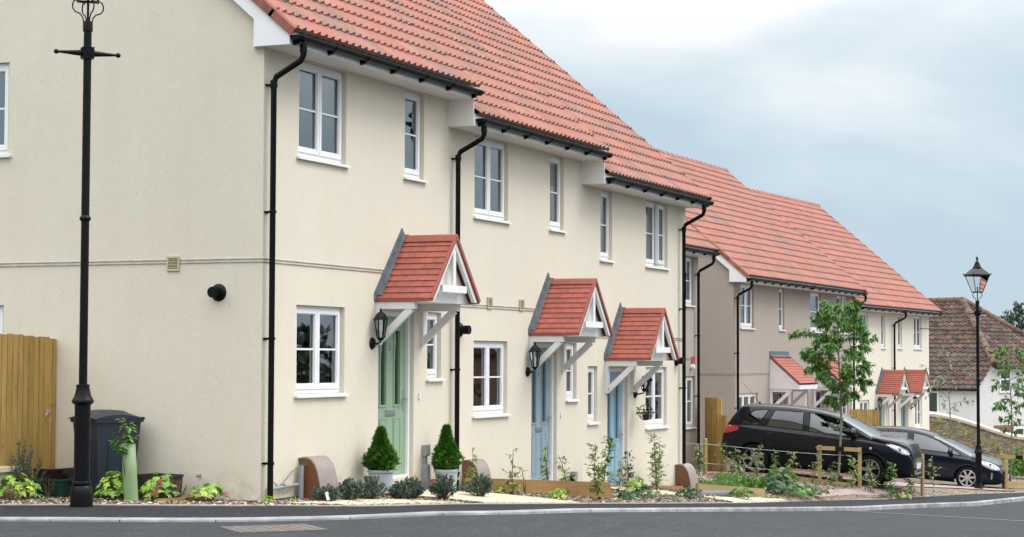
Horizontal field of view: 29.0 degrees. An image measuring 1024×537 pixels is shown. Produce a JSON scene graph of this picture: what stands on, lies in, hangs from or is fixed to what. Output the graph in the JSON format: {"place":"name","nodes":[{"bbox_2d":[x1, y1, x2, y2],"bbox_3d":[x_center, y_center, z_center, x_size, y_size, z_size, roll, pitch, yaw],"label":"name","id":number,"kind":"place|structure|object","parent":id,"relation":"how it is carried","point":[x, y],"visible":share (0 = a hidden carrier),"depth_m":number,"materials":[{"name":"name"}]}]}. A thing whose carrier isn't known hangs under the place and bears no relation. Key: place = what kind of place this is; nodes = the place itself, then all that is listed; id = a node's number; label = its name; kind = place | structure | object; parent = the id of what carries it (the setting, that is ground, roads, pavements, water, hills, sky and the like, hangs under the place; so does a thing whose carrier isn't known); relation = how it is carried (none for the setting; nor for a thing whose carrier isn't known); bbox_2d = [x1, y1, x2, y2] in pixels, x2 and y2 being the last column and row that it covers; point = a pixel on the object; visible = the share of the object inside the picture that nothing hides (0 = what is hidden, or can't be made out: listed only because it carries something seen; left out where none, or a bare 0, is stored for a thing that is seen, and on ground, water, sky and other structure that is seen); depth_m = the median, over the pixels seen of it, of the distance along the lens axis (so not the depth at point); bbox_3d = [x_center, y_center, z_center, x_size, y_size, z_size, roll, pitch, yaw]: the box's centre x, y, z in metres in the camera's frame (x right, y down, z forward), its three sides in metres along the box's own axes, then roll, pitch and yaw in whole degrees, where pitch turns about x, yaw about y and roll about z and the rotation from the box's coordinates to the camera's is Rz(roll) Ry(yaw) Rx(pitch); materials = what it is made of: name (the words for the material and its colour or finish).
{"place":"outdoors","nodes":[
{"label":"outdoors","id":0,"kind":"place"},
{"bbox_2d":[284,499,463,504],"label":"garden path","id":1,"kind":"structure","parent":0,"point":[341,501],"depth_m":22.48,"materials":[{"name":"beige gravel"}]},
{"bbox_2d":[384,489,577,502],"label":"garden path","id":2,"kind":"structure","parent":0,"point":[490,497],"depth_m":25.40,"materials":[{"name":"white gravel"}]},
{"bbox_2d":[434,469,458,489],"bbox_3d":[-0.856,2.752,25.776,0.330,0.280,0.332,-1,-3,23],"label":"plant pot","id":3,"kind":"object","parent":2,"relation":"on","point":[454,473],"visible":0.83,"depth_m":25.67,"materials":[{"name":"white ceramic"}]},
{"bbox_2d":[430,423,465,470],"bbox_3d":[-0.846,2.337,25.794,0.477,0.650,0.471,2,-3,-27],"label":"potted conifer","id":4,"kind":"object","parent":3,"relation":"on","point":[447,454],"visible":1,"depth_m":25.72,"materials":[{"name":"green plant"}]},
{"bbox_2d":[0,501,1023,536],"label":"road","id":5,"kind":"structure","parent":0,"point":[746,524],"depth_m":18.77,"materials":[{"name":"grey asphalt"}]},
{"bbox_2d":[218,524,329,532],"bbox_3d":[-2.177,2.384,18.073,0.840,0.032,0.680,1,-3,-25],"label":"inspection cover","id":6,"kind":"object","parent":5,"relation":"on","point":[274,528],"visible":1,"depth_m":18.01,"materials":[{"name":"metal"}]},
{"bbox_2d":[0,496,1023,521],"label":"kerb","id":7,"kind":"structure","parent":5,"relation":"on","point":[538,511],"depth_m":21.04,"materials":[{"name":"concrete"}]},
{"bbox_2d":[0,492,1023,517],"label":"pavement","id":8,"kind":"structure","parent":0,"point":[140,511],"depth_m":20.56,"materials":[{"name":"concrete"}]},
{"bbox_2d":[54,0,120,506],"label":"street lamp","id":9,"kind":"object","parent":8,"relation":"on","point":[81,492],"visible":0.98,"depth_m":20.56,"materials":[{"name":"black metal"}]},
{"bbox_2d":[0,492,1020,505],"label":"path edging","id":10,"kind":"object","parent":8,"relation":"on","point":[405,504],"visible":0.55,"depth_m":21.76,"materials":[{"name":"concrete"}]},
{"bbox_2d":[0,472,1023,505],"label":"planting bed","id":11,"kind":"object","parent":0,"point":[937,491],"visible":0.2,"depth_m":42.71,"materials":[{"name":"brown wood"}]},
{"bbox_2d":[0,466,22,499],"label":"wall","id":12,"kind":"structure","parent":11,"relation":"on","point":[5,471],"depth_m":21.83,"materials":[{"name":"concrete"}]},
{"bbox_2d":[0,473,44,498],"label":"ornamental plant","id":13,"kind":"object","parent":11,"relation":"on","point":[33,489],"visible":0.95,"depth_m":21.66,"materials":[{"name":"green plant"}]},
{"bbox_2d":[9,438,46,498],"bbox_3d":[-5.417,2.228,22.067,0.431,0.679,0.484,2,-3,-32],"label":"shrub","id":14,"kind":"object","parent":11,"relation":"on","point":[28,466],"visible":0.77,"depth_m":22.01,"materials":[{"name":"green plant"}]},
{"bbox_2d":[0,333,56,489],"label":"timber gate","id":15,"kind":"structure","parent":11,"relation":"on","point":[28,388],"depth_m":22.61,"materials":[{"name":"wood"}]},
{"bbox_2d":[33,467,73,479],"bbox_3d":[-5.287,2.390,22.857,0.384,0.181,0.530,-1,-3,27],"label":"recycling crate","id":16,"kind":"object","parent":11,"relation":"on","point":[62,473],"visible":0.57,"depth_m":22.66,"materials":[{"name":"brown plastic"}]},
{"bbox_2d":[35,477,73,497],"bbox_3d":[-5.135,2.492,22.547,0.404,0.211,0.550,-1,-3,18],"label":"recycling crate","id":17,"kind":"object","parent":11,"relation":"on","point":[63,487],"visible":0.59,"depth_m":22.31,"materials":[{"name":"green plastic"}]},
{"bbox_2d":[68,409,144,495],"bbox_3d":[-4.545,2.088,22.293,0.715,0.999,0.550,3,-4,-45],"label":"wheelie bin","id":18,"kind":"object","parent":11,"relation":"on","point":[104,457],"visible":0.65,"depth_m":22.03,"materials":[{"name":"plastic"}]},
{"bbox_2d":[94,471,123,500],"bbox_3d":[-4.340,2.376,21.634,0.445,0.336,0.435,-1,-3,23],"label":"ornamental plant","id":19,"kind":"object","parent":11,"relation":"on","point":[107,489],"visible":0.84,"depth_m":21.55,"materials":[{"name":"green plant"}]},
{"bbox_2d":[108,418,138,476],"bbox_3d":[-4.195,2.050,21.404,0.285,0.875,0.264,-1,-3,23],"label":"sapling","id":20,"kind":"object","parent":11,"relation":"on","point":[121,448],"visible":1,"depth_m":21.38,"materials":[{"name":"green plant"}]},
{"bbox_2d":[121,443,137,501],"bbox_3d":[-4.144,2.221,21.485,0.194,0.640,0.155,3,-4,-44],"label":"tree tube","id":21,"kind":"object","parent":11,"relation":"on","point":[130,486],"visible":0.88,"depth_m":21.42,"materials":[{"name":"green plastic"}]},
{"bbox_2d":[138,472,179,500],"bbox_3d":[-3.887,2.400,21.779,0.464,0.332,0.485,-1,-3,23],"label":"ornamental plant","id":22,"kind":"object","parent":11,"relation":"on","point":[153,488],"visible":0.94,"depth_m":21.66,"materials":[{"name":"green plant"}]},
{"bbox_2d":[137,473,183,500],"bbox_3d":[-3.945,2.456,22.126,0.450,0.311,0.364,-2,-3,33],"label":"recycling crate","id":23,"kind":"object","parent":11,"relation":"on","point":[142,479],"visible":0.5,"depth_m":22.06,"materials":[{"name":"black plastic"}]},
{"bbox_2d":[186,483,229,502],"bbox_3d":[-3.346,2.466,21.767,0.382,0.219,0.468,-2,-3,41],"label":"ornamental plant","id":24,"kind":"object","parent":11,"relation":"on","point":[208,491],"visible":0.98,"depth_m":21.70,"materials":[{"name":"green plant"}]},
{"bbox_2d":[298,455,339,499],"bbox_3d":[-2.226,2.519,22.929,0.326,0.686,0.447,-1,-3,23],"label":"meter box","id":25,"kind":"object","parent":11,"relation":"on","point":[320,471],"visible":0.59,"depth_m":22.78,"materials":[{"name":"brown plastic"}]},
{"bbox_2d":[311,483,342,500],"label":"shrub","id":26,"kind":"object","parent":11,"relation":"on","point":[333,492],"visible":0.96,"depth_m":22.30,"materials":[{"name":"green plant"}]},
{"bbox_2d":[337,477,363,499],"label":"shrub","id":27,"kind":"object","parent":11,"relation":"on","point":[349,488],"visible":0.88,"depth_m":22.66,"materials":[{"name":"green plant"}]},
{"bbox_2d":[359,475,388,498],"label":"shrub","id":28,"kind":"object","parent":11,"relation":"on","point":[370,487],"visible":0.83,"depth_m":23.08,"materials":[{"name":"green plant"}]},
{"bbox_2d":[367,470,393,492],"bbox_3d":[-1.599,2.592,24.120,0.330,0.280,0.332,-1,-3,23],"label":"plant pot","id":29,"kind":"object","parent":11,"relation":"on","point":[385,476],"visible":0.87,"depth_m":24.00,"materials":[{"name":"white ceramic"}]},
{"bbox_2d":[360,425,400,471],"bbox_3d":[-1.614,2.203,24.129,0.504,0.599,0.532,-1,-3,23],"label":"potted conifer","id":30,"kind":"object","parent":29,"relation":"on","point":[381,454],"visible":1,"depth_m":24.05,"materials":[{"name":"green plant"}]},
{"bbox_2d":[388,481,412,498],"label":"shrub","id":31,"kind":"object","parent":11,"relation":"on","point":[398,489],"visible":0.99,"depth_m":23.46,"materials":[{"name":"green plant"}]},
{"bbox_2d":[400,475,426,498],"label":"shrub","id":32,"kind":"object","parent":11,"relation":"on","point":[416,487],"visible":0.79,"depth_m":23.68,"materials":[{"name":"green plant"}]},
{"bbox_2d":[427,472,458,499],"bbox_3d":[-0.856,2.660,24.181,0.352,0.345,0.382,2,-3,-30],"label":"shrub","id":33,"kind":"object","parent":11,"relation":"on","point":[443,487],"visible":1,"depth_m":24.15,"materials":[{"name":"green plant"}]},
{"bbox_2d":[42,472,858,504],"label":"weeds","id":34,"kind":"object","parent":11,"relation":"on","point":[619,500],"visible":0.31,"depth_m":27.43,"materials":[{"name":"green plant"}]},
{"bbox_2d":[462,472,493,496],"bbox_3d":[-0.409,2.765,25.384,0.412,0.356,0.465,2,-3,-33],"label":"shrub","id":35,"kind":"object","parent":11,"relation":"on","point":[481,486],"visible":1,"depth_m":25.32,"materials":[{"name":"green plant"}]},
{"bbox_2d":[502,448,520,493],"bbox_3d":[0.004,2.800,27.180,0.278,0.668,0.326,0,-3,-2],"label":"sapling","id":36,"kind":"object","parent":11,"relation":"on","point":[512,486],"visible":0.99,"depth_m":27.18,"materials":[{"name":"green plant"}]},
{"bbox_2d":[463,478,609,497],"bbox_3d":[0.387,3.153,27.913,0.050,0.535,3.068,-2,-4,42],"label":"edging board","id":37,"kind":"object","parent":11,"relation":"on","point":[577,488],"visible":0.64,"depth_m":28.06,"materials":[{"name":"brown wood"}]},
{"bbox_2d":[585,443,608,499],"bbox_3d":[1.209,2.922,28.349,0.386,0.854,0.412,1,-3,-11],"label":"sapling","id":38,"kind":"object","parent":11,"relation":"on","point":[598,489],"visible":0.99,"depth_m":28.35,"materials":[{"name":"green plant"}]},
{"bbox_2d":[593,435,616,482],"bbox_3d":[1.412,2.967,29.820,0.373,0.914,0.329,1,-3,-25],"label":"sapling","id":39,"kind":"object","parent":11,"relation":"on","point":[610,439],"visible":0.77,"depth_m":29.82,"materials":[{"name":"green plant"}]},
{"bbox_2d":[616,450,635,486],"bbox_3d":[1.870,3.289,32.325,0.351,0.670,0.271,0,-3,1],"label":"sapling","id":40,"kind":"object","parent":11,"relation":"on","point":[630,474],"visible":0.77,"depth_m":32.32,"materials":[{"name":"green plant"}]},
{"bbox_2d":[632,484,662,497],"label":"ornamental plant","id":41,"kind":"object","parent":11,"relation":"on","point":[641,490],"visible":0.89,"depth_m":30.59,"materials":[{"name":"green plant"}]},
{"bbox_2d":[646,432,664,489],"bbox_3d":[2.395,3.233,33.020,0.348,1.019,0.399,-1,-3,23],"label":"sapling","id":42,"kind":"object","parent":11,"relation":"on","point":[654,471],"visible":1,"depth_m":33.00,"materials":[{"name":"green plant"}]},
{"bbox_2d":[675,485,703,498],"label":"ornamental plant","id":43,"kind":"object","parent":11,"relation":"on","point":[691,492],"visible":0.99,"depth_m":32.42,"materials":[{"name":"green plant"}]},
{"bbox_2d":[705,397,727,471],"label":"timber fence","id":44,"kind":"object","parent":11,"relation":"on","point":[716,422],"visible":0.59,"depth_m":45.94,"materials":[{"name":"brown wood"}]},
{"bbox_2d":[696,483,764,497],"bbox_3d":[3.938,4.064,35.607,0.060,0.480,1.931,-2,-4,44],"label":"edging board","id":45,"kind":"object","parent":11,"relation":"on","point":[759,492],"visible":0.43,"depth_m":35.43,"materials":[{"name":"brown wood"}]},
{"bbox_2d":[729,485,756,498],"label":"ornamental plant","id":46,"kind":"object","parent":11,"relation":"on","point":[747,494],"visible":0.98,"depth_m":34.79,"materials":[{"name":"green plant"}]},
{"bbox_2d":[702,496,785,501],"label":"garden path","id":47,"kind":"structure","parent":11,"relation":"on","point":[733,499],"depth_m":34.76,"materials":[{"name":"gravel"}]},
{"bbox_2d":[698,472,800,487],"bbox_3d":[4.480,4.194,39.221,1.340,0.470,8.341,-1,-3,17],"label":"ground cover","id":48,"kind":"object","parent":11,"relation":"on","point":[733,480],"visible":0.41,"depth_m":38.19,"materials":[{"name":"green plant"}]},
{"bbox_2d":[739,474,768,488],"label":"shrub","id":49,"kind":"object","parent":11,"relation":"on","point":[751,483],"visible":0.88,"depth_m":37.24,"materials":[{"name":"green plant"}]},
{"bbox_2d":[760,472,797,493],"bbox_3d":[5.044,4.079,37.618,0.689,0.410,0.769,1,-3,-17],"label":"comfrey","id":50,"kind":"object","parent":11,"relation":"on","point":[778,485],"visible":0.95,"depth_m":37.44,"materials":[{"name":"green plant"}]},
{"bbox_2d":[761,466,796,488],"bbox_3d":[5.164,4.058,38.283,0.747,0.534,0.587,-2,-3,40],"label":"shrub","id":51,"kind":"object","parent":11,"relation":"on","point":[793,476],"visible":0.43,"depth_m":38.27,"materials":[{"name":"green plant"}]},
{"bbox_2d":[774,483,821,497],"bbox_3d":[5.458,4.241,37.873,0.902,0.243,0.872,1,-3,-25],"label":"comfrey","id":52,"kind":"object","parent":11,"relation":"on","point":[798,490],"visible":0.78,"depth_m":37.66,"materials":[{"name":"green plant"}]},
{"bbox_2d":[686,438,924,496],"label":"wire fence","id":53,"kind":"object","parent":11,"relation":"on","point":[705,468],"visible":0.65,"depth_m":43.14,"materials":[{"name":"brown wood"}]},
{"bbox_2d":[794,476,850,487],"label":"edging board","id":54,"kind":"object","parent":11,"relation":"on","point":[825,481],"visible":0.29,"depth_m":43.15,"materials":[{"name":"wood"}]},
{"bbox_2d":[786,298,879,481],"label":"young tree","id":55,"kind":"object","parent":11,"relation":"on","point":[850,321],"visible":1,"depth_m":43.39,"materials":[{"name":"green plant"}]},
{"bbox_2d":[817,445,861,488],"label":"stake frame","id":56,"kind":"object","parent":11,"relation":"on","point":[838,448],"visible":0.79,"depth_m":43.35,"materials":[{"name":"brown wood"}]},
{"bbox_2d":[844,455,860,488],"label":"sapling","id":57,"kind":"object","parent":11,"relation":"on","point":[855,472],"visible":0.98,"depth_m":42.78,"materials":[{"name":"green plant"}]},
{"bbox_2d":[850,409,879,429],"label":"timber fence","id":58,"kind":"object","parent":11,"relation":"on","point":[873,415],"visible":0.36,"depth_m":62.03,"materials":[{"name":"brown wood"}]},
{"bbox_2d":[881,461,897,498],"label":"sapling","id":59,"kind":"object","parent":11,"relation":"on","point":[887,477],"visible":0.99,"depth_m":43.31,"materials":[{"name":"green plant"}]},
{"bbox_2d":[919,347,974,437],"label":"young tree","id":60,"kind":"object","parent":11,"relation":"on","point":[938,383],"visible":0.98,"depth_m":57.03,"materials":[{"name":"green plant"}]},
{"bbox_2d":[963,257,990,489],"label":"street lamp","id":61,"kind":"object","parent":11,"relation":"on","point":[977,270],"visible":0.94,"depth_m":50.30,"materials":[{"name":"black metal"}]},
{"bbox_2d":[987,344,1023,481],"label":"young tree","id":62,"kind":"object","parent":11,"relation":"on","point":[1015,386],"visible":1,"depth_m":53.12,"materials":[{"name":"green plant"}]},
{"bbox_2d":[1006,446,1023,478],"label":"shrub","id":63,"kind":"object","parent":11,"relation":"on","point":[1018,464],"visible":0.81,"depth_m":59.52,"materials":[{"name":"green plant"}]},
{"bbox_2d":[484,0,1023,325],"label":"sky","id":64,"kind":"structure","parent":0,"point":[903,120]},
{"bbox_2d":[700,470,1012,490],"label":"driveway","id":65,"kind":"structure","parent":0,"point":[900,483],"depth_m":47.49,"materials":[{"name":"beige gravel"}]},
{"bbox_2d":[722,383,921,486],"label":"estate car","id":66,"kind":"object","parent":65,"relation":"on","point":[804,431],"visible":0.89,"depth_m":44.63,"materials":[{"name":"black paint"}]},
{"bbox_2d":[863,412,1009,486],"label":"hatchback car","id":67,"kind":"object","parent":65,"relation":"on","point":[952,459],"visible":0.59,"depth_m":52.73,"materials":[{"name":"blue paint"}]},
{"bbox_2d":[813,486,903,497],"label":"gravel bed","id":68,"kind":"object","parent":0,"point":[865,493],"depth_m":42.36,"materials":[{"name":"gravel"}]},
{"bbox_3d":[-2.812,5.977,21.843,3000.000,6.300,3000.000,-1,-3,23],"label":"ground","id":69,"kind":"structure","parent":0,"visible":0},
{"bbox_2d":[0,0,483,502],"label":"terraced house","id":70,"kind":"structure","parent":69,"relation":"on","point":[235,228],"depth_m":23.03,"materials":[{"name":"beige paint"}]},
{"bbox_2d":[0,63,11,156],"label":"window","id":71,"kind":"structure","parent":70,"relation":"in","point":[3,67],"depth_m":23.65,"materials":[{"name":"white plastic"}]},
{"bbox_2d":[294,305,348,397],"bbox_3d":[-2.352,0.984,23.387,0.308,1.180,1.270,-1,-3,23],"label":"window","id":72,"kind":"structure","parent":70,"relation":"in","point":[319,348],"depth_m":23.56,"materials":[{"name":"white plastic"}]},
{"bbox_2d":[297,62,350,167],"bbox_3d":[-2.339,-1.820,23.524,0.308,1.275,1.265,-1,-3,23],"label":"window","id":73,"kind":"structure","parent":70,"relation":"in","point":[321,77],"depth_m":23.74,"materials":[{"name":"white plastic"}]},
{"bbox_2d":[378,317,406,474],"bbox_3d":[-1.543,1.620,25.172,0.089,2.016,0.882,-1,-3,23],"label":"door","id":74,"kind":"structure","parent":70,"relation":"in","point":[391,415],"depth_m":25.28,"materials":[{"name":"green wood"}]},
{"bbox_2d":[403,91,428,182],"bbox_3d":[-1.365,-1.711,25.797,0.308,1.275,0.655,-1,-3,23],"label":"window","id":75,"kind":"structure","parent":70,"relation":"in","point":[414,173],"depth_m":25.96,"materials":[{"name":"white plastic"}]},
{"bbox_2d":[421,445,429,488],"bbox_3d":[-1.123,2.595,25.811,0.085,0.595,0.110,-1,-3,23],"label":"electric supply box","id":76,"kind":"object","parent":70,"relation":"attached to","point":[425,468],"visible":0.92,"depth_m":25.78,"materials":[{"name":"grey plastic"}]},
{"bbox_2d":[426,312,445,380],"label":"window","id":77,"kind":"structure","parent":70,"relation":"in","point":[431,373],"depth_m":26.33,"materials":[{"name":"white plastic"}]},
{"bbox_2d":[0,0,613,490],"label":"terraced house","id":78,"kind":"structure","parent":69,"relation":"on","point":[536,306],"depth_m":29.02,"materials":[{"name":"beige paint"}]},
{"bbox_2d":[462,458,491,492],"bbox_3d":[-0.463,2.929,27.061,0.306,0.644,0.420,-1,-3,23],"label":"meter box","id":79,"kind":"object","parent":78,"relation":"attached to","point":[482,465],"visible":0.42,"depth_m":26.95,"materials":[{"name":"brown plastic"}]},
{"bbox_2d":[472,341,510,417],"bbox_3d":[-0.397,1.562,27.934,0.308,1.180,1.270,-1,-3,23],"label":"window","id":80,"kind":"structure","parent":78,"relation":"in","point":[487,407],"depth_m":28.10,"materials":[{"name":"white plastic"}]},
{"bbox_2d":[473,136,511,223],"bbox_3d":[-0.385,-1.242,28.071,0.308,1.275,1.265,-1,-3,23],"label":"window","id":81,"kind":"structure","parent":78,"relation":"in","point":[487,147],"depth_m":28.30,"materials":[{"name":"white plastic"}]},
{"bbox_2d":[531,348,551,479],"bbox_3d":[0.411,2.198,29.719,0.089,2.016,0.882,-1,-3,23],"label":"door","id":82,"kind":"structure","parent":78,"relation":"in","point":[539,429],"depth_m":29.78,"materials":[{"name":"blue wood"}]},
{"bbox_2d":[549,156,567,232],"bbox_3d":[0.589,-1.134,30.344,0.308,1.275,0.655,-1,-3,23],"label":"window","id":83,"kind":"structure","parent":78,"relation":"in","point":[554,225],"depth_m":30.50,"materials":[{"name":"white plastic"}]},
{"bbox_2d":[566,343,579,401],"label":"window","id":84,"kind":"structure","parent":78,"relation":"in","point":[569,394],"depth_m":30.88,"materials":[{"name":"white plastic"}]},
{"bbox_2d":[440,0,713,485],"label":"terraced house","id":85,"kind":"structure","parent":69,"relation":"on","point":[640,194],"depth_m":33.60,"materials":[{"name":"beige paint"}]},
{"bbox_2d":[587,366,600,424],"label":"window","id":86,"kind":"structure","parent":85,"relation":"in","point":[590,368],"depth_m":31.71,"materials":[{"name":"white plastic"}]},
{"bbox_2d":[600,191,615,262],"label":"window","id":87,"kind":"structure","parent":85,"relation":"in","point":[603,255],"depth_m":32.45,"materials":[{"name":"white plastic"}]},
{"bbox_2d":[607,372,622,484],"bbox_3d":[1.667,2.708,32.636,0.089,1.996,0.832,-1,-3,23],"label":"door","id":88,"kind":"structure","parent":85,"relation":"in","point":[614,397],"depth_m":32.74,"materials":[{"name":"blue wood"}]},
{"bbox_2d":[645,367,669,429],"bbox_3d":[2.416,2.255,34.485,0.308,1.180,1.195,-1,-3,23],"label":"window","id":89,"kind":"structure","parent":85,"relation":"in","point":[651,396],"depth_m":34.69,"materials":[{"name":"white plastic"}]},
{"bbox_2d":[645,201,670,270],"bbox_3d":[2.435,-0.568,34.639,0.308,1.275,1.245,-1,-3,23],"label":"window","id":90,"kind":"structure","parent":85,"relation":"in","point":[653,208],"depth_m":34.62,"materials":[{"name":"white plastic"}]},
{"bbox_2d":[675,463,697,488],"bbox_3d":[3.143,3.843,35.423,0.333,0.700,0.456,-1,-3,23],"label":"meter box","id":91,"kind":"object","parent":85,"relation":"attached to","point":[685,474],"visible":0.53,"depth_m":35.27,"materials":[{"name":"brown plastic"}]},
{"bbox_2d":[685,220,719,468],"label":"house","id":92,"kind":"structure","parent":69,"relation":"on","point":[698,245],"depth_m":46.41,"materials":[{"name":"beige paint"}]},
{"bbox_2d":[686,257,695,306],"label":"window","id":93,"kind":"structure","parent":92,"relation":"in","point":[688,302],"depth_m":46.43,"materials":[{"name":"white plastic"}]},
{"bbox_2d":[686,376,696,428],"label":"window","id":94,"kind":"structure","parent":92,"relation":"in","point":[688,378],"depth_m":46.39,"materials":[{"name":"white plastic"}]},
{"bbox_2d":[657,149,818,472],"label":"semi detached house","id":95,"kind":"structure","parent":69,"relation":"on","point":[757,354],"depth_m":53.04,"materials":[{"name":"beige paint"}]},
{"bbox_2d":[739,393,755,407],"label":"window","id":96,"kind":"structure","parent":95,"relation":"in","point":[744,397],"depth_m":52.66,"materials":[{"name":"white plastic"}]},
{"bbox_2d":[740,284,755,329],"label":"window","id":97,"kind":"structure","parent":95,"relation":"in","point":[743,287],"depth_m":52.79,"materials":[{"name":"white plastic"}]},
{"bbox_2d":[664,151,867,475],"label":"semi detached house","id":98,"kind":"structure","parent":69,"relation":"on","point":[829,278],"depth_m":59.85,"materials":[{"name":"red tile"}]},
{"bbox_2d":[810,292,822,332],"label":"window","id":99,"kind":"structure","parent":98,"relation":"in","point":[812,294],"depth_m":59.08,"materials":[{"name":"white plastic"}]},
{"bbox_2d":[748,188,910,425],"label":"semi detached house","id":100,"kind":"structure","parent":69,"relation":"on","point":[880,307],"depth_m":65.95,"materials":[{"name":"beige paint"}]},
{"bbox_2d":[777,195,943,441],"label":"semi detached house","id":101,"kind":"structure","parent":69,"relation":"on","point":[912,356],"depth_m":69.45,"materials":[{"name":"red tile"}]},
{"bbox_2d":[914,316,922,349],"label":"window","id":102,"kind":"structure","parent":101,"relation":"in","point":[915,317],"depth_m":70.00,"materials":[{"name":"white plastic"}]},
{"bbox_2d":[928,297,1023,434],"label":"old cottage","id":103,"kind":"structure","parent":69,"relation":"on","point":[955,317],"depth_m":83.96,"materials":[{"name":"tile"}]},
{"bbox_2d":[929,391,938,411],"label":"window","id":104,"kind":"structure","parent":103,"relation":"in","point":[933,396],"depth_m":83.74,"materials":[{"name":"white plastic"}]},
{"bbox_2d":[929,411,1023,465],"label":"stone wall","id":105,"kind":"structure","parent":69,"relation":"on","point":[993,436],"depth_m":75.98,"materials":[{"name":"beige stone"}]},
{"bbox_2d":[999,301,1023,330],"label":"background tree","id":106,"kind":"object","parent":69,"relation":"on","point":[1011,319],"visible":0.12,"depth_m":139.82,"materials":[{"name":"green plant"}]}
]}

